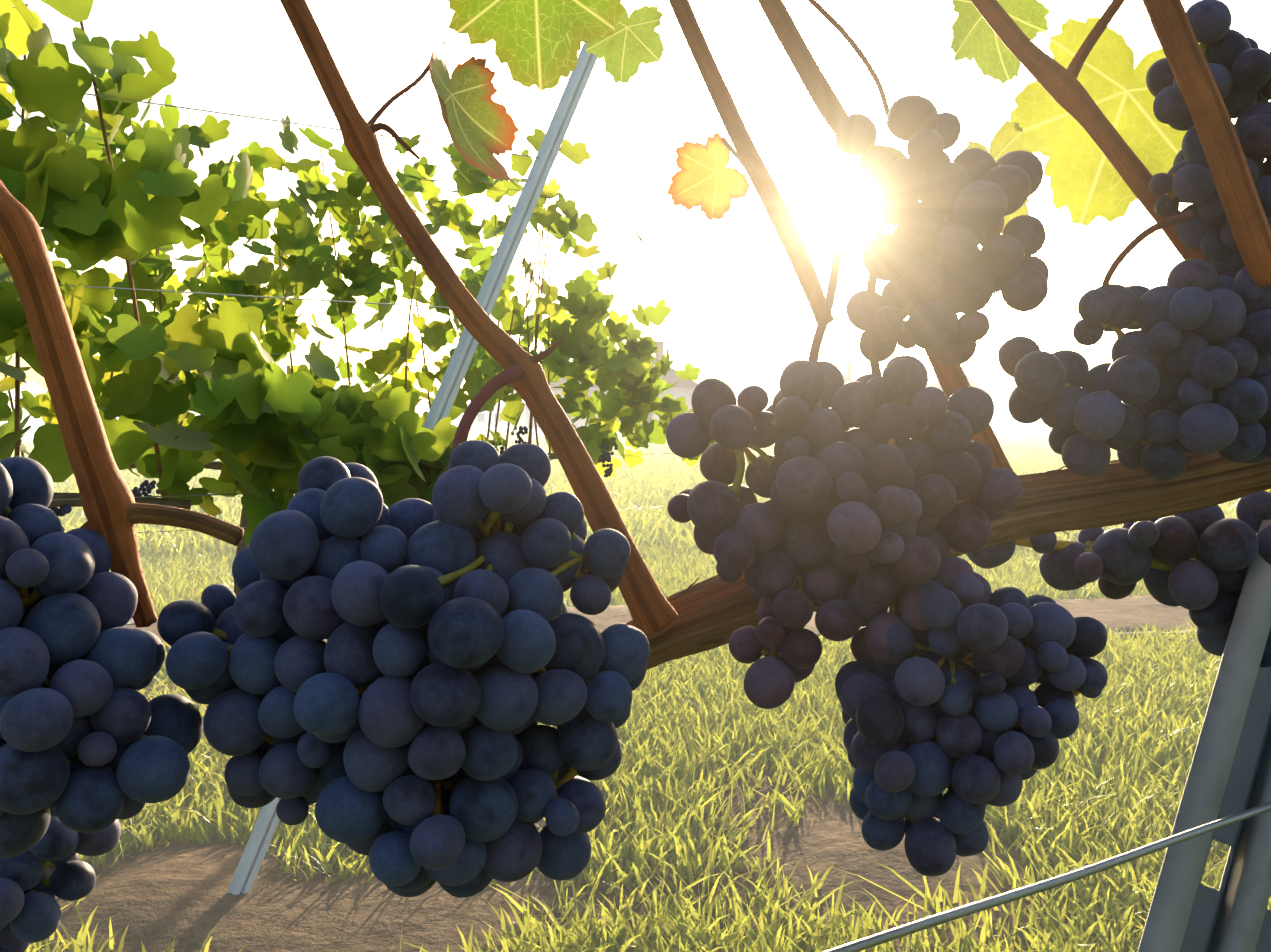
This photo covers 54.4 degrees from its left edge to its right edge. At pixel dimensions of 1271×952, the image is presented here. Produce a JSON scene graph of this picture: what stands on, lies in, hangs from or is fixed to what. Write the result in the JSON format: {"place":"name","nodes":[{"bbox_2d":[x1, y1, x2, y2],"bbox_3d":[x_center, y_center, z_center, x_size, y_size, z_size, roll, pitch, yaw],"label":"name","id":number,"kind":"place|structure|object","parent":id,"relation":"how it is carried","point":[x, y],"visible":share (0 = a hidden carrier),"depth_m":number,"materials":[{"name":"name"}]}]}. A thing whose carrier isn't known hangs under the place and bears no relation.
{"place":"outdoors","nodes":[
{"label":"outdoors","id":0,"kind":"place"},
{"bbox_2d":[0,810,120,951],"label":"grape cluster","id":1,"kind":"object","parent":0,"point":[26,918],"depth_m":0.33,"materials":[{"name":"food"}]},
{"bbox_2d":[0,456,202,857],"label":"grape cluster","id":2,"kind":"object","parent":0,"point":[88,655],"depth_m":0.27,"materials":[{"name":"food"}]},
{"bbox_2d":[0,180,243,627],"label":"cane","id":3,"kind":"object","parent":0,"point":[114,513],"visible":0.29,"depth_m":0.29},
{"bbox_2d":[0,86,749,477],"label":"vine foliage","id":4,"kind":"object","parent":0,"point":[630,380],"depth_m":4.65,"materials":[{"name":"green plant"}]},
{"bbox_2d":[0,366,1091,425],"bbox_3d":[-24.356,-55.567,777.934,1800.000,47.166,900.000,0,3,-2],"label":"hill","id":5,"kind":"structure","parent":0,"point":[979,376],"depth_m":554.27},
{"bbox_2d":[21,425,1150,448],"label":"hills","id":6,"kind":"structure","parent":0,"point":[1020,435],"depth_m":61.38,"materials":[{"name":"green plant"}]},
{"bbox_2d":[24,426,1217,951],"bbox_3d":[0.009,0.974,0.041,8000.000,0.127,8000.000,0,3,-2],"label":"ground","id":7,"kind":"structure","parent":0,"point":[158,896],"depth_m":2.51,"materials":[{"name":"brown soil"}]},
{"bbox_2d":[14,4,190,509],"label":"vine shoots","id":8,"kind":"object","parent":7,"relation":"on","point":[179,503],"visible":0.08,"depth_m":2.33,"materials":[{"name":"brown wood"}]},
{"bbox_2d":[48,505,71,531],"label":"vine grapes","id":9,"kind":"object","parent":8,"relation":"hanging from","point":[64,510],"visible":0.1,"depth_m":2.29,"materials":[{"name":"food"}]},
{"bbox_2d":[0,0,500,545],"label":"vine foliage","id":10,"kind":"object","parent":7,"relation":"on","point":[270,426],"visible":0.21,"depth_m":2.27,"materials":[{"name":"green plant"}]},
{"bbox_2d":[52,491,297,500],"bbox_3d":[-7.224,0.230,-2.026,16.402,0.004,0.003,-2,3,-35],"label":"trellis wire","id":11,"kind":"object","parent":10,"relation":"attached to","point":[185,495],"visible":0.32,"depth_m":2.39,"materials":[{"name":"grey metal"}]},
{"bbox_2d":[0,281,449,307],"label":"trellis wire","id":12,"kind":"object","parent":10,"relation":"attached to","point":[251,296],"depth_m":2.44,"materials":[{"name":"grey metal"}]},
{"bbox_2d":[0,81,539,157],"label":"trellis wire","id":13,"kind":"object","parent":10,"relation":"attached to","point":[289,122],"depth_m":2.45,"materials":[{"name":"grey metal"}]},
{"bbox_2d":[4,148,605,596],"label":"vine shoots","id":14,"kind":"object","parent":7,"relation":"on","point":[244,516],"depth_m":4.94,"materials":[{"name":"plant"}]},
{"bbox_2d":[131,426,617,525],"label":"grape bunches","id":15,"kind":"object","parent":14,"relation":"hanging from","point":[603,456],"depth_m":5.19,"materials":[{"name":"food"}]},
{"bbox_2d":[227,0,621,894],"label":"trellis post","id":16,"kind":"object","parent":7,"relation":"on","point":[439,410],"depth_m":2.74,"materials":[{"name":"grey metal"}]},
{"bbox_2d":[0,332,1105,426],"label":"trees","id":17,"kind":"object","parent":7,"relation":"on","point":[728,379],"materials":[{"name":"green plant"}]},
{"bbox_2d":[473,341,1016,429],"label":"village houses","id":18,"kind":"structure","parent":7,"relation":"on","point":[683,388],"depth_m":115.61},
{"bbox_2d":[1137,489,1270,951],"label":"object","id":19,"kind":"object","parent":7,"relation":"on","point":[1229,773],"depth_m":0.42,"materials":[{"name":"metal"}]},
{"bbox_2d":[626,452,1270,669],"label":"cordon","id":20,"kind":"object","parent":19,"relation":"attached to","point":[716,611],"depth_m":0.39,"materials":[{"name":"brown plant"}]},
{"bbox_2d":[280,0,677,634],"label":"cane","id":21,"kind":"object","parent":20,"relation":"attached to","point":[650,606],"depth_m":0.34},
{"bbox_2d":[157,440,649,897],"bbox_3d":[-0.055,0.046,0.297,0.117,0.110,0.090,0,3,-2],"label":"grape cluster","id":22,"kind":"object","parent":21,"relation":"hanging from","point":[464,695],"depth_m":0.28,"materials":[{"name":"food"}]},
{"bbox_2d":[367,41,444,124],"bbox_3d":[-0.068,-0.117,0.371,0.004,0.042,0.056,1,3,16],"label":"leaf stem","id":23,"kind":"object","parent":21,"relation":"attached to","point":[380,111],"depth_m":0.36,"materials":[{"name":"plant"}]},
{"bbox_2d":[429,0,1269,491],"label":"vine leaves","id":24,"kind":"object","parent":21,"relation":"attached to","point":[537,42],"depth_m":0.50,"materials":[{"name":"green plant"}]},
{"bbox_2d":[723,140,744,168],"bbox_3d":[0.039,-0.113,0.449,0.005,0.042,0.102,0,3,-2],"label":"leaf stem","id":25,"kind":"object","parent":24,"relation":"on","point":[730,148],"depth_m":0.47,"materials":[{"name":"plant"}]},
{"bbox_2d":[666,355,1022,708],"bbox_3d":[0.054,0.014,0.323,0.092,0.091,0.071,0,3,-2],"label":"grape cluster","id":26,"kind":"object","parent":20,"relation":"attached to","point":[903,524],"depth_m":0.31,"materials":[{"name":"purple food"}]},
{"bbox_2d":[865,162,889,375],"bbox_3d":[0.068,-0.055,0.343,0.010,0.067,0.020,0,3,-2],"label":"grape stem","id":27,"kind":"object","parent":26,"relation":"on","point":[870,296],"depth_m":0.34,"materials":[{"name":"plant"}]},
{"bbox_2d":[836,95,1048,365],"bbox_3d":[0.090,-0.071,0.361,0.062,0.078,0.044,0,3,-2],"label":"grape cluster","id":28,"kind":"object","parent":20,"relation":"on","point":[978,194],"depth_m":0.35,"materials":[{"name":"food"}]},
{"bbox_2d":[909,301,1013,471],"bbox_3d":[0.099,-0.027,0.378,0.042,0.071,0.012,0,3,-11],"label":"cane","id":29,"kind":"object","parent":20,"relation":"on","point":[952,379],"depth_m":0.37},
{"bbox_2d":[970,0,1208,262],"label":"cane","id":30,"kind":"object","parent":20,"relation":"on","point":[1062,86],"depth_m":0.40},
{"bbox_2d":[966,491,1270,666],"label":"grape cluster","id":31,"kind":"object","parent":20,"relation":"attached to","point":[1116,563],"depth_m":0.44,"materials":[{"name":"purple food"}]},
{"bbox_2d":[998,259,1270,481],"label":"grape cluster","id":32,"kind":"object","parent":20,"relation":"on","point":[1164,380],"depth_m":0.37,"materials":[{"name":"food"}]},
{"bbox_2d":[1146,0,1270,278],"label":"grape cluster","id":33,"kind":"object","parent":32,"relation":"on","point":[1239,64],"depth_m":0.38,"materials":[{"name":"food"}]},
{"bbox_2d":[1101,0,1270,287],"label":"cane","id":34,"kind":"object","parent":20,"relation":"attached to","point":[1221,147],"depth_m":0.36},
{"bbox_2d":[823,802,1270,951],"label":"trellis wire","id":35,"kind":"object","parent":19,"relation":"attached to","point":[942,918],"visible":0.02,"depth_m":0.34,"materials":[{"name":"grey metal"}]},
{"bbox_2d":[11,442,1238,565],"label":"grass","id":36,"kind":"structure","parent":0,"point":[654,478],"depth_m":13.77,"materials":[{"name":"green plant"}]},
{"bbox_2d":[0,0,1270,405],"label":"sky","id":37,"kind":"structure","parent":0,"point":[239,57],"materials":[{"name":"white"}]},
{"bbox_2d":[25,539,1270,951],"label":"grass","id":38,"kind":"structure","parent":0,"point":[1141,713],"depth_m":2.99,"materials":[{"name":"green plant"}]},
{"bbox_2d":[127,617,1195,639],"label":"gravel path","id":39,"kind":"structure","parent":0,"point":[131,621],"depth_m":5.62,"materials":[{"name":"beige gravel"}]},
{"bbox_2d":[669,0,833,324],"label":"cane","id":40,"kind":"object","parent":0,"point":[770,196],"depth_m":0.40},
{"bbox_2d":[808,241,842,451],"bbox_3d":[0.051,-0.035,0.337,0.007,0.061,0.022,1,3,19],"label":"grape stem","id":41,"kind":"object","parent":40,"relation":"attached to","point":[825,315],"depth_m":0.34,"materials":[{"name":"plant"}]},
{"bbox_2d":[758,0,847,133],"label":"cane","id":42,"kind":"object","parent":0,"point":[826,101],"depth_m":0.37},
{"bbox_2d":[807,0,888,115],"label":"leaf stem","id":43,"kind":"object","parent":42,"relation":"attached to","point":[837,26],"depth_m":0.38,"materials":[{"name":"plant"}]},
{"bbox_2d":[835,572,1107,876],"bbox_3d":[0.086,0.061,0.316,0.069,0.074,0.054,0,3,-2],"label":"grape cluster","id":44,"kind":"object","parent":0,"point":[896,718],"depth_m":0.30,"materials":[{"name":"food"}]},
{"bbox_3d":[-3.839,-0.044,2.774,0.048,2.450,0.039,0,3,-2],"label":"vine row post","id":45,"kind":"object","parent":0,"visible":0},
{"bbox_2d":[9,128,767,220],"bbox_3d":[-8.723,-0.921,-0.655,22.910,0.004,0.003,-2,3,-35],"label":"trellis wire","id":46,"kind":"object","parent":45,"relation":"attached to","point":[455,182],"depth_m":5.06,"materials":[{"name":"grey metal"}]},
{"bbox_2d":[136,507,664,532],"bbox_3d":[-8.978,0.415,-0.774,22.290,0.004,0.003,-2,3,-35],"label":"trellis wire","id":47,"kind":"object","parent":45,"relation":"attached to","point":[245,527],"depth_m":4.35,"materials":[{"name":"grey metal"}]},
{"bbox_2d":[52,240,753,294],"bbox_3d":[-8.790,-0.569,-0.687,22.747,0.004,0.003,-2,3,-35],"label":"trellis wire","id":48,"kind":"object","parent":45,"relation":"attached to","point":[474,272],"depth_m":5.12,"materials":[{"name":"grey metal"}]},
{"bbox_2d":[133,453,673,463],"bbox_3d":[-8.932,0.174,-0.753,22.402,0.004,0.003,-2,3,-35],"label":"trellis wire","id":49,"kind":"object","parent":45,"relation":"attached to","point":[548,455],"depth_m":5.38,"materials":[{"name":"grey metal"}]},
{"bbox_2d":[271,353,725,368],"bbox_3d":[-8.857,-0.218,-0.718,22.584,0.004,0.003,-2,3,-35],"label":"trellis wire","id":50,"kind":"object","parent":45,"relation":"attached to","point":[429,358],"depth_m":4.74,"materials":[{"name":"grey metal"}]}
]}

